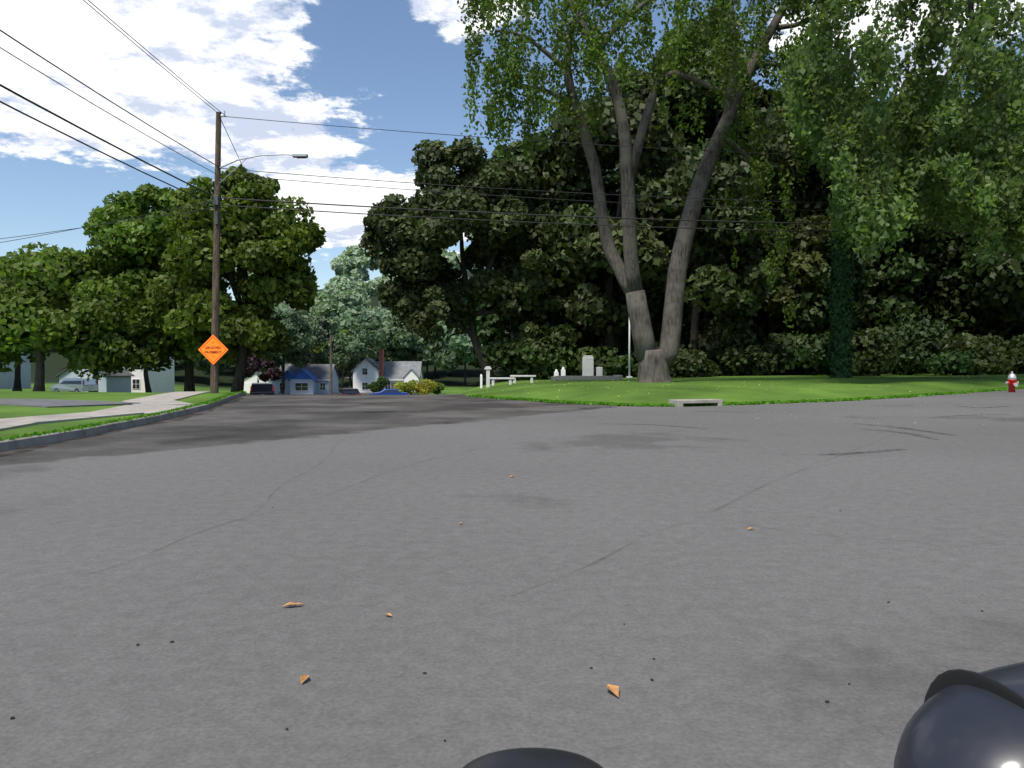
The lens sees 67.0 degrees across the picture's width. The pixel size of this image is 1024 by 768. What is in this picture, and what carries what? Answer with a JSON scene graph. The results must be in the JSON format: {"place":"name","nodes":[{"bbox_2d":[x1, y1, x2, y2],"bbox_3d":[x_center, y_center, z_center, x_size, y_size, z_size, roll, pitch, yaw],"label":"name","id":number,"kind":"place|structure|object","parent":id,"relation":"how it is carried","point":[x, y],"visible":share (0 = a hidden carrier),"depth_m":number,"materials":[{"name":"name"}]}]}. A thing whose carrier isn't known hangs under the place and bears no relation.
{"place":"outdoors","nodes":[
{"label":"outdoors","id":0,"kind":"place"},
{"bbox_2d":[0,399,136,407],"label":"driveway","id":1,"kind":"structure","parent":0,"point":[49,403],"depth_m":21.90,"materials":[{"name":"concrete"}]},
{"bbox_2d":[0,412,143,430],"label":"sidewalk","id":2,"kind":"structure","parent":0,"point":[11,423],"depth_m":15.58,"materials":[{"name":"concrete"}]},
{"bbox_2d":[122,391,209,405],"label":"sidewalk","id":3,"kind":"structure","parent":0,"point":[170,398],"depth_m":25.31,"materials":[{"name":"concrete"}]},
{"bbox_2d":[235,354,282,382],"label":"plum tree","id":4,"kind":"object","parent":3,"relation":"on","point":[254,365],"depth_m":111.29,"materials":[{"name":"purple plant"}]},
{"bbox_2d":[0,377,1023,767],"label":"road","id":5,"kind":"structure","parent":0,"point":[512,567],"depth_m":4.35,"materials":[{"name":"grey asphalt"}]},
{"bbox_2d":[3,398,243,456],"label":"kerb gutter dirt","id":6,"kind":"structure","parent":5,"relation":"on","point":[169,419],"depth_m":18.56,"materials":[{"name":"soil"}]},
{"bbox_2d":[194,355,237,374],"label":"tree","id":7,"kind":"object","parent":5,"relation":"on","point":[199,363],"depth_m":119.19,"materials":[{"name":"plant"}]},
{"bbox_2d":[250,383,273,394],"bbox_3d":[-21.317,0.772,65.983,1.970,1.750,4.900,0,1,-18],"label":"suv","id":8,"kind":"object","parent":5,"relation":"on","point":[261,388],"visible":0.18,"depth_m":63.87,"materials":[{"name":"black paint"}]},
{"bbox_2d":[257,307,285,371],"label":"tree","id":9,"kind":"object","parent":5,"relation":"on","point":[278,312],"depth_m":149.28,"materials":[{"name":"plant"}]},
{"bbox_2d":[252,309,314,393],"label":"tree","id":10,"kind":"object","parent":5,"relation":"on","point":[299,350],"depth_m":133.75,"materials":[{"name":"green plant"}]},
{"bbox_2d":[338,388,360,394],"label":"sedan car","id":11,"kind":"object","parent":5,"relation":"on","point":[350,391],"visible":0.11,"depth_m":76.80,"materials":[{"name":"black paint"}]},
{"bbox_2d":[369,389,409,394],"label":"blue car","id":12,"kind":"object","parent":5,"relation":"on","point":[390,392],"visible":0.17,"depth_m":87.25,"materials":[{"name":"blue paint"}]},
{"bbox_2d":[10,397,998,741],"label":"road litter","id":13,"kind":"object","parent":5,"relation":"on","point":[614,689],"visible":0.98,"depth_m":2.95,"materials":[{"name":"orange plant"}]},
{"bbox_2d":[463,748,602,767],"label":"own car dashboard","id":14,"kind":"object","parent":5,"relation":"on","point":[532,758],"visible":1,"depth_m":0.63,"materials":[{"name":"black plastic"}]},
{"bbox_2d":[669,399,722,406],"bbox_3d":[5.605,0.581,23.615,1.535,0.210,0.600,0,1,-19],"label":"storm drain","id":15,"kind":"object","parent":5,"relation":"on","point":[681,402],"visible":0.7,"depth_m":23.38,"materials":[{"name":"concrete"}]},
{"bbox_2d":[0,270,1023,437],"bbox_3d":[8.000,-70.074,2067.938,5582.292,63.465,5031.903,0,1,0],"label":"ground","id":16,"kind":"structure","parent":0,"point":[735,389],"depth_m":32.39,"materials":[{"name":"green plant"}]},
{"bbox_2d":[0,346,33,388],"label":"house","id":17,"kind":"structure","parent":16,"relation":"on","point":[7,380],"depth_m":106.94,"materials":[{"name":"blue"}]},
{"bbox_2d":[3,251,38,390],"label":"tree","id":18,"kind":"object","parent":16,"relation":"on","point":[17,383],"depth_m":77.93,"materials":[{"name":"plant"}]},
{"bbox_2d":[50,378,98,391],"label":"white car","id":19,"kind":"object","parent":16,"relation":"on","point":[76,384],"visible":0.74,"depth_m":83.09,"materials":[{"name":"white paint"}]},
{"bbox_2d":[0,242,169,390],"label":"round tree","id":20,"kind":"object","parent":16,"relation":"on","point":[61,312],"depth_m":49.97,"materials":[{"name":"green plant"}]},
{"bbox_2d":[55,364,134,391],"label":"house","id":21,"kind":"structure","parent":16,"relation":"on","point":[118,382],"depth_m":92.96,"materials":[{"name":"grey"}]},
{"bbox_2d":[0,392,245,451],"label":"kerb","id":22,"kind":"structure","parent":16,"relation":"on","point":[13,444],"depth_m":13.89,"materials":[{"name":"concrete"}]},
{"bbox_2d":[0,391,246,440],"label":"grass strip","id":23,"kind":"object","parent":22,"relation":"on","point":[130,418],"visible":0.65,"depth_m":15.15,"materials":[{"name":"green plant"}]},
{"bbox_2d":[91,405,187,413],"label":"sidewalk ramp","id":24,"kind":"structure","parent":16,"relation":"on","point":[146,409],"depth_m":19.62,"materials":[{"name":"concrete"}]},
{"bbox_2d":[143,365,151,391],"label":"tree","id":25,"kind":"object","parent":16,"relation":"on","point":[147,383],"visible":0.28,"depth_m":91.63,"materials":[{"name":"plant"}]},
{"bbox_2d":[123,353,174,391],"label":"white house","id":26,"kind":"structure","parent":16,"relation":"on","point":[161,381],"depth_m":103.51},
{"bbox_2d":[72,182,230,391],"bbox_3d":[-25.195,-6.453,54.726,13.414,15.593,8.411,0,1,0],"label":"maple tree","id":27,"kind":"object","parent":16,"relation":"on","point":[127,251],"depth_m":52.54,"materials":[{"name":"green plant"}]},
{"bbox_2d":[174,358,184,369],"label":"tree","id":28,"kind":"object","parent":16,"relation":"on","point":[177,363],"visible":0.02,"depth_m":197.64,"materials":[{"name":"plant"}]},
{"bbox_2d":[202,365,225,375],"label":"tree","id":29,"kind":"object","parent":16,"relation":"on","point":[221,369],"visible":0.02,"depth_m":192.81,"materials":[{"name":"plant"}]},
{"bbox_2d":[129,165,326,391],"bbox_3d":[-18.163,-6.439,49.718,11.917,15.192,8.592,0,1,0],"label":"maple tree","id":30,"kind":"object","parent":16,"relation":"on","point":[285,238],"depth_m":48.18,"materials":[{"name":"green plant"}]},
{"bbox_2d":[210,111,307,392],"bbox_3d":[-10.749,-5.488,32.750,4.270,12.174,0.393,0,1,3],"label":"utility pole","id":31,"kind":"object","parent":16,"relation":"on","point":[214,381],"visible":0.94,"depth_m":32.77,"materials":[{"name":"brown wood"}]},
{"bbox_2d":[198,335,227,364],"bbox_3d":[-12.661,-1.457,32.875,1.280,1.280,0.203,0,1,0],"label":"pavement sign","id":32,"kind":"object","parent":31,"relation":"attached to","point":[212,341],"depth_m":32.78,"materials":[{"name":"metal"}]},
{"bbox_2d":[205,351,220,353],"bbox_3d":[-12.658,-1.346,32.775,0.701,0.116,0.002,0,1,0],"label":"sign lettering","id":33,"kind":"object","parent":32,"relation":"attached to","point":[214,352],"depth_m":32.77},
{"bbox_2d":[0,0,981,351],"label":"power lines","id":34,"kind":"object","parent":31,"relation":"hanging from","point":[352,178],"visible":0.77,"depth_m":33.80,"materials":[{"name":"black metal"}]},
{"bbox_2d":[276,306,295,312],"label":"tree","id":35,"kind":"object","parent":16,"relation":"on","point":[284,308],"visible":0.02,"depth_m":222.55,"materials":[{"name":"plant"}]},
{"bbox_2d":[275,298,300,309],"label":"hill tree","id":36,"kind":"object","parent":16,"relation":"on","point":[282,304],"visible":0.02,"depth_m":243.19,"materials":[{"name":"plant"}]},
{"bbox_2d":[244,363,339,393],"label":"blue bungalow","id":37,"kind":"object","parent":16,"relation":"on","point":[312,379],"visible":0.69,"depth_m":138.05,"materials":[{"name":"grey paint"}]},
{"bbox_2d":[300,342,321,363],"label":"tree","id":38,"kind":"object","parent":16,"relation":"on","point":[317,349],"visible":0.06,"depth_m":171.30,"materials":[{"name":"plant"}]},
{"bbox_2d":[293,299,343,331],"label":"tree","id":39,"kind":"object","parent":16,"relation":"on","point":[331,307],"visible":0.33,"depth_m":190.40,"materials":[{"name":"plant"}]},
{"bbox_2d":[302,315,340,369],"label":"tree","id":40,"kind":"object","parent":16,"relation":"on","point":[330,325],"depth_m":158.21,"materials":[{"name":"green plant"}]},
{"bbox_2d":[305,290,347,308],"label":"tree","id":41,"kind":"object","parent":16,"relation":"on","point":[322,296],"visible":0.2,"depth_m":255.99,"materials":[{"name":"plant"}]},
{"bbox_2d":[325,335,335,394],"bbox_3d":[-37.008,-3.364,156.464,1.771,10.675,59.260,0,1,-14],"label":"utility pole","id":42,"kind":"object","parent":16,"relation":"on","point":[330,338],"visible":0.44,"depth_m":127.82,"materials":[{"name":"brown wood"}]},
{"bbox_2d":[321,329,355,389],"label":"tree","id":43,"kind":"object","parent":16,"relation":"on","point":[342,331],"depth_m":169.53,"materials":[{"name":"plant"}]},
{"bbox_2d":[330,254,351,276],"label":"hill tree","id":44,"kind":"object","parent":16,"relation":"on","point":[336,263],"visible":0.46,"depth_m":380.62,"materials":[{"name":"plant"}]},
{"bbox_2d":[322,273,369,298],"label":"hill tree","id":45,"kind":"object","parent":16,"relation":"on","point":[330,286],"visible":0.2,"depth_m":304.51,"materials":[{"name":"plant"}]},
{"bbox_2d":[333,279,372,304],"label":"tree","id":46,"kind":"object","parent":16,"relation":"on","point":[343,285],"visible":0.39,"depth_m":274.23,"materials":[{"name":"plant"}]},
{"bbox_2d":[326,320,386,373],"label":"tree","id":47,"kind":"object","parent":16,"relation":"on","point":[372,334],"depth_m":147.45,"materials":[{"name":"green plant"}]},
{"bbox_2d":[334,305,383,387],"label":"tree","id":48,"kind":"object","parent":16,"relation":"on","point":[356,317],"depth_m":191.21,"materials":[{"name":"green plant"}]},
{"bbox_2d":[335,289,385,313],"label":"hill tree","id":49,"kind":"object","parent":16,"relation":"on","point":[351,299],"visible":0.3,"depth_m":260.92,"materials":[{"name":"plant"}]},
{"bbox_2d":[341,245,382,281],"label":"hill tree","id":50,"kind":"object","parent":16,"relation":"on","point":[357,262],"visible":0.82,"depth_m":335.69,"materials":[{"name":"green plant"}]},
{"bbox_2d":[366,381,376,392],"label":"shrub","id":51,"kind":"object","parent":16,"relation":"on","point":[371,386],"visible":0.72,"depth_m":138.56,"materials":[{"name":"plant"}]},
{"bbox_2d":[365,274,396,296],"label":"hill tree","id":52,"kind":"object","parent":16,"relation":"on","point":[371,285],"visible":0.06,"depth_m":293.45,"materials":[{"name":"plant"}]},
{"bbox_2d":[374,377,389,391],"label":"shrub","id":53,"kind":"object","parent":16,"relation":"on","point":[383,381],"visible":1,"depth_m":137.24,"materials":[{"name":"plant"}]},
{"bbox_2d":[367,309,404,360],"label":"tree","id":54,"kind":"object","parent":16,"relation":"on","point":[386,316],"visible":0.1,"depth_m":212.01,"materials":[{"name":"plant"}]},
{"bbox_2d":[351,349,423,392],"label":"house","id":55,"kind":"structure","parent":16,"relation":"on","point":[392,372],"depth_m":149.52,"materials":[{"name":"white paint"}]},
{"bbox_2d":[365,320,419,360],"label":"tree","id":56,"kind":"object","parent":16,"relation":"on","point":[396,344],"visible":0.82,"depth_m":185.21,"materials":[{"name":"green plant"}]},
{"bbox_2d":[394,379,418,394],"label":"shrub","id":57,"kind":"object","parent":16,"relation":"on","point":[404,386],"visible":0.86,"depth_m":130.37,"materials":[{"name":"plant"}]},
{"bbox_2d":[409,379,436,394],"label":"shrub","id":58,"kind":"object","parent":16,"relation":"on","point":[421,388],"visible":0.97,"depth_m":130.77,"materials":[{"name":"plant"}]},
{"bbox_2d":[401,318,446,379],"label":"tree","id":59,"kind":"object","parent":16,"relation":"on","point":[424,349],"depth_m":189.49,"materials":[{"name":"plant"}]},
{"bbox_2d":[414,340,448,377],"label":"hill tree","id":60,"kind":"object","parent":16,"relation":"on","point":[435,374],"depth_m":215.88,"materials":[{"name":"plant"}]},
{"bbox_2d":[429,382,444,393],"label":"shrub","id":61,"kind":"object","parent":16,"relation":"on","point":[440,387],"visible":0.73,"depth_m":133.26,"materials":[{"name":"plant"}]},
{"bbox_2d":[441,250,468,282],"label":"hill tree","id":62,"kind":"object","parent":16,"relation":"on","point":[451,256],"visible":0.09,"depth_m":303.45,"materials":[{"name":"plant"}]},
{"bbox_2d":[433,322,486,385],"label":"tree","id":63,"kind":"object","parent":16,"relation":"on","point":[460,349],"depth_m":183.68,"materials":[{"name":"green plant"}]},
{"bbox_2d":[358,136,564,384],"bbox_3d":[-3.651,-8.648,55.263,14.980,17.703,9.988,0,1,0],"label":"tree","id":64,"kind":"object","parent":16,"relation":"on","point":[418,243],"depth_m":53.99,"materials":[{"name":"green plant"}]},
{"bbox_2d":[466,330,507,369],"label":"tree","id":65,"kind":"object","parent":16,"relation":"on","point":[475,364],"depth_m":194.67,"materials":[{"name":"plant"}]},
{"bbox_2d":[485,366,491,387],"bbox_3d":[-1.452,-0.424,47.001,0.420,1.290,0.300,0,1,0],"label":"post","id":66,"kind":"object","parent":16,"relation":"on","point":[488,368],"visible":0.98,"depth_m":46.89,"materials":[{"name":"stone"}]},
{"bbox_2d":[489,378,514,385],"bbox_3d":[-0.596,-0.135,45.007,1.500,0.480,0.450,0,1,0],"label":"bench","id":67,"kind":"object","parent":16,"relation":"on","point":[493,381],"visible":0.87,"depth_m":44.83,"materials":[{"name":"stone"}]},
{"bbox_2d":[475,192,544,355],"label":"forest tree","id":68,"kind":"object","parent":16,"relation":"on","point":[486,327],"visible":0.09,"depth_m":76.46,"materials":[{"name":"green plant"}]},
{"bbox_2d":[510,375,535,383],"bbox_3d":[0.645,-0.272,45.004,1.500,0.480,0.450,0,1,0],"label":"bench","id":69,"kind":"object","parent":16,"relation":"on","point":[530,376],"visible":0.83,"depth_m":44.78,"materials":[{"name":"stone"}]},
{"bbox_2d":[481,337,578,380],"bbox_3d":[1.262,-1.630,56.144,7.135,3.580,5.633,0,1,0],"label":"forest bush","id":70,"kind":"object","parent":16,"relation":"on","point":[504,354],"depth_m":55.06,"materials":[{"name":"green plant"}]},
{"bbox_2d":[489,131,613,378],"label":"forest tree","id":71,"kind":"object","parent":16,"relation":"on","point":[561,264],"depth_m":56.26,"materials":[{"name":"green plant"}]},
{"bbox_2d":[510,321,602,375],"bbox_3d":[3.280,-2.393,56.166,7.712,4.395,3.673,0,1,0],"label":"forest bush","id":72,"kind":"object","parent":16,"relation":"on","point":[562,336],"visible":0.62,"depth_m":55.35,"materials":[{"name":"green plant"}]},
{"bbox_2d":[549,101,619,331],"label":"forest tree","id":73,"kind":"object","parent":16,"relation":"on","point":[611,173],"visible":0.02,"depth_m":74.06,"materials":[{"name":"plant"}]},
{"bbox_2d":[551,375,622,380],"bbox_3d":[4.799,-0.400,49.965,4.432,0.366,2.075,0,1,0],"label":"memorial planter","id":74,"kind":"object","parent":16,"relation":"on","point":[613,377],"visible":0.95,"depth_m":48.93,"materials":[{"name":"stone"}]},
{"bbox_2d":[554,367,565,375],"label":"memorial markers","id":75,"kind":"object","parent":74,"relation":"on","point":[563,372],"visible":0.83,"depth_m":50.90,"materials":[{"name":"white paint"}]},
{"bbox_2d":[582,356,602,375],"bbox_3d":[4.984,-1.050,49.989,1.750,1.580,0.900,0,1,0],"label":"memorial monument","id":76,"kind":"object","parent":16,"relation":"on","point":[587,365],"visible":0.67,"depth_m":49.86,"materials":[{"name":"stone"}]},
{"bbox_2d":[568,345,633,377],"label":"forest bush","id":77,"kind":"object","parent":16,"relation":"on","point":[614,364],"visible":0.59,"depth_m":55.35,"materials":[{"name":"green plant"}]},
{"bbox_2d":[536,65,706,355],"bbox_3d":[8.135,-12.167,58.603,13.818,23.628,12.558,0,1,0],"label":"forest tree","id":78,"kind":"object","parent":16,"relation":"on","point":[586,300],"depth_m":55.54,"materials":[{"name":"green plant"}]},
{"bbox_2d":[626,321,632,378],"bbox_3d":[7.584,-2.808,49.952,0.440,4.980,0.440,0,1,0],"label":"flagpole","id":79,"kind":"object","parent":16,"relation":"on","point":[629,377],"visible":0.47,"depth_m":49.91,"materials":[{"name":"metal"}]},
{"bbox_2d":[619,340,685,376],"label":"forest bush","id":80,"kind":"object","parent":16,"relation":"on","point":[632,353],"visible":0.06,"depth_m":57.07,"materials":[{"name":"plant"}]},
{"bbox_2d":[607,131,705,336],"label":"forest tree","id":81,"kind":"object","parent":16,"relation":"on","point":[689,148],"depth_m":76.10,"materials":[{"name":"plant"}]},
{"bbox_2d":[457,0,855,382],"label":"tree","id":82,"kind":"object","parent":16,"relation":"on","point":[511,74],"depth_m":37.20,"materials":[{"name":"green plant"}]},
{"bbox_2d":[632,348,719,377],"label":"forest bush","id":83,"kind":"object","parent":16,"relation":"on","point":[698,364],"depth_m":52.30,"materials":[{"name":"green plant"}]},
{"bbox_2d":[608,6,791,375],"bbox_3d":[14.041,-14.177,58.246,13.431,27.478,11.936,0,1,0],"label":"forest tree","id":84,"kind":"object","parent":16,"relation":"on","point":[733,307],"depth_m":55.39,"materials":[{"name":"green plant"}]},
{"bbox_2d":[684,99,757,320],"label":"forest tree","id":85,"kind":"object","parent":16,"relation":"on","point":[697,147],"depth_m":77.62,"materials":[{"name":"plant"}]},
{"bbox_2d":[688,318,757,375],"bbox_3d":[16.127,-2.732,59.000,5.712,4.746,4.686,0,1,0],"label":"forest bush","id":86,"kind":"object","parent":16,"relation":"on","point":[711,344],"visible":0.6,"depth_m":57.60,"materials":[{"name":"green plant"}]},
{"bbox_2d":[469,374,1004,392],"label":"lawn petals","id":87,"kind":"object","parent":16,"relation":"on","point":[763,383],"visible":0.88,"depth_m":39.50,"materials":[{"name":"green plant"}]},
{"bbox_2d":[691,343,784,375],"bbox_3d":[16.519,-1.519,57.309,7.225,2.874,4.493,0,1,0],"label":"forest bush","id":88,"kind":"object","parent":16,"relation":"on","point":[757,361],"depth_m":56.26,"materials":[{"name":"green plant"}]},
{"bbox_2d":[467,386,1023,406],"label":"grass tufts","id":89,"kind":"object","parent":16,"relation":"on","point":[647,404],"visible":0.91,"depth_m":25.65,"materials":[{"name":"green plant"}]},
{"bbox_2d":[510,168,1023,379],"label":"forest understory","id":90,"kind":"object","parent":16,"relation":"on","point":[920,296],"visible":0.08,"depth_m":64.19,"materials":[{"name":"green plant"}]},
{"bbox_2d":[703,79,832,374],"bbox_3d":[21.529,-12.670,64.006,12.214,24.154,11.620,0,1,0],"label":"forest tree","id":91,"kind":"object","parent":16,"relation":"on","point":[809,249],"depth_m":60.28,"materials":[{"name":"green plant"}]},
{"bbox_2d":[763,331,829,374],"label":"forest bush","id":92,"kind":"object","parent":16,"relation":"on","point":[777,342],"depth_m":57.83,"materials":[{"name":"green plant"}]},
{"bbox_2d":[762,91,895,334],"bbox_3d":[26.654,-12.362,63.848,13.347,23.462,12.045,0,1,0],"label":"forest tree","id":93,"kind":"object","parent":16,"relation":"on","point":[822,287],"depth_m":60.43,"materials":[{"name":"green plant"}]},
{"bbox_2d":[777,328,881,375],"bbox_3d":[23.461,-2.145,56.007,8.108,3.841,4.847,0,1,0],"label":"forest bush","id":94,"kind":"object","parent":16,"relation":"on","point":[818,353],"visible":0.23,"depth_m":55.71,"materials":[{"name":"green plant"}]},
{"bbox_2d":[828,217,854,377],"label":"ivy tree","id":95,"kind":"object","parent":16,"relation":"on","point":[836,302],"visible":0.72,"depth_m":46.22,"materials":[{"name":"green plant"}]},
{"bbox_2d":[819,327,900,375],"bbox_3d":[24.225,-2.175,53.812,5.378,3.907,4.048,0,1,0],"label":"forest bush","id":96,"kind":"object","parent":16,"relation":"on","point":[876,356],"depth_m":52.85,"materials":[{"name":"green plant"}]},
{"bbox_2d":[820,85,962,373],"bbox_3d":[31.835,-12.864,65.303,11.095,24.305,11.887,0,1,0],"label":"forest tree","id":97,"kind":"object","parent":16,"relation":"on","point":[903,266],"depth_m":62.59,"materials":[{"name":"green plant"}]},
{"bbox_2d":[769,0,1023,377],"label":"tree","id":98,"kind":"object","parent":16,"relation":"on","point":[886,168],"depth_m":31.76,"materials":[{"name":"green plant"}]},
{"bbox_2d":[880,315,951,375],"bbox_3d":[29.761,-2.822,58.504,5.970,4.950,5.911,0,1,0],"label":"forest bush","id":99,"kind":"object","parent":16,"relation":"on","point":[920,341],"visible":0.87,"depth_m":57.15,"materials":[{"name":"green plant"}]},
{"bbox_2d":[926,349,985,375],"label":"forest bush","id":100,"kind":"object","parent":16,"relation":"on","point":[959,363],"depth_m":53.50,"materials":[{"name":"green plant"}]},
{"bbox_2d":[923,78,993,334],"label":"forest tree","id":101,"kind":"object","parent":16,"relation":"on","point":[953,278],"depth_m":64.35,"materials":[{"name":"green plant"}]},
{"bbox_2d":[911,332,1007,375],"bbox_3d":[33.176,-2.057,56.935,7.497,3.430,5.913,0,1,0],"label":"forest bush","id":102,"kind":"object","parent":16,"relation":"on","point":[956,342],"visible":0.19,"depth_m":55.80,"materials":[{"name":"plant"}]},
{"bbox_2d":[958,73,1023,326],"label":"forest tree","id":103,"kind":"object","parent":16,"relation":"on","point":[1003,277],"visible":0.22,"depth_m":57.62,"materials":[{"name":"green plant"}]},
{"bbox_2d":[958,337,1023,374],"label":"forest bush","id":104,"kind":"object","parent":16,"relation":"on","point":[998,360],"visible":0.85,"depth_m":52.64,"materials":[{"name":"green plant"}]},
{"bbox_2d":[1005,372,1018,391],"bbox_3d":[19.393,-0.047,29.966,0.460,0.860,0.420,0,1,0],"label":"fire hydrant","id":105,"kind":"object","parent":16,"relation":"on","point":[1012,383],"visible":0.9,"depth_m":29.92,"materials":[{"name":"red"}]},
{"bbox_2d":[1005,334,1023,354],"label":"forest bush","id":106,"kind":"object","parent":16,"relation":"on","point":[1015,342],"visible":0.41,"depth_m":52.92,"materials":[{"name":"plant"}]},
{"bbox_2d":[0,0,1023,299],"label":"sky","id":107,"kind":"structure","parent":0,"point":[398,65],"materials":[{"name":"blue"}]},
{"bbox_2d":[894,662,1023,767],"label":"car mirror housing","id":108,"kind":"object","parent":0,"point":[960,726],"visible":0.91,"depth_m":1.06,"materials":[{"name":"grey paint"}]},
{"bbox_2d":[924,669,1023,708],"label":"car mirror seam","id":109,"kind":"object","parent":108,"relation":"attached to","point":[943,680],"visible":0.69,"depth_m":1.12,"materials":[{"name":"black plastic"}]}
]}

